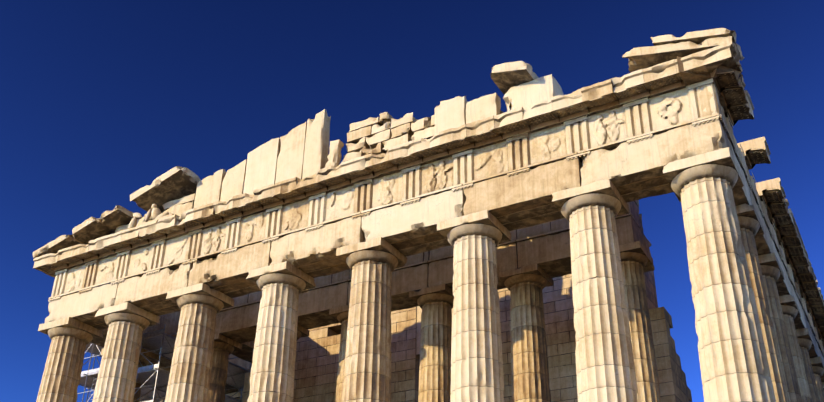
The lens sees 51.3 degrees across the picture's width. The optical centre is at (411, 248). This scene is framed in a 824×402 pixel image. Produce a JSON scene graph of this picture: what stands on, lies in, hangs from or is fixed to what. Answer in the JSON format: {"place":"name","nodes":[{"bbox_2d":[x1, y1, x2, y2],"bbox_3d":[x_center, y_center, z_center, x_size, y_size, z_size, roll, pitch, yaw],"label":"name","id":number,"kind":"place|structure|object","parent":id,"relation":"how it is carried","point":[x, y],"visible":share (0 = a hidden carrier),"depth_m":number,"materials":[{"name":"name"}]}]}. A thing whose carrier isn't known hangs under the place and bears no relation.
{"place":"outdoors","nodes":[
{"label":"outdoors","id":0,"kind":"place"},
{"bbox_2d":[0,0,823,401],"label":"sky","id":1,"kind":"structure","parent":0,"point":[100,99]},
{"bbox_3d":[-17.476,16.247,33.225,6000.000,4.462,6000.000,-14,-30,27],"label":"ground","id":2,"kind":"structure","parent":0,"visible":0},
{"bbox_2d":[77,313,250,401],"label":"scaffolding","id":3,"kind":"object","parent":2,"relation":"on","point":[153,379],"visible":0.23,"depth_m":42.84,"materials":[{"name":"metal"}]},
{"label":"stepped base","id":4,"kind":"object","parent":2,"relation":"on","visible":0},
{"bbox_2d":[36,147,823,401],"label":"columns","id":5,"kind":"structure","parent":4,"relation":"on","point":[754,345],"depth_m":30.07,"materials":[{"name":"stone"}]},
{"bbox_2d":[33,28,823,393],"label":"entablature","id":6,"kind":"structure","parent":5,"relation":"on","point":[301,198],"depth_m":32.30,"materials":[{"name":"stone"}]},
{"bbox_2d":[128,204,173,228],"bbox_3d":[-11.468,-1.454,38.316,3.049,1.270,0.833,-14,-30,27],"label":"pediment sculpture","id":7,"kind":"object","parent":6,"relation":"on","point":[154,214],"visible":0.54,"depth_m":38.15,"materials":[{"name":"stone"}]},
{"bbox_2d":[215,200,691,401],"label":"cella pronaos","id":8,"kind":"object","parent":4,"relation":"on","point":[545,247],"visible":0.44,"depth_m":38.78,"materials":[{"name":"stone"}]}
]}

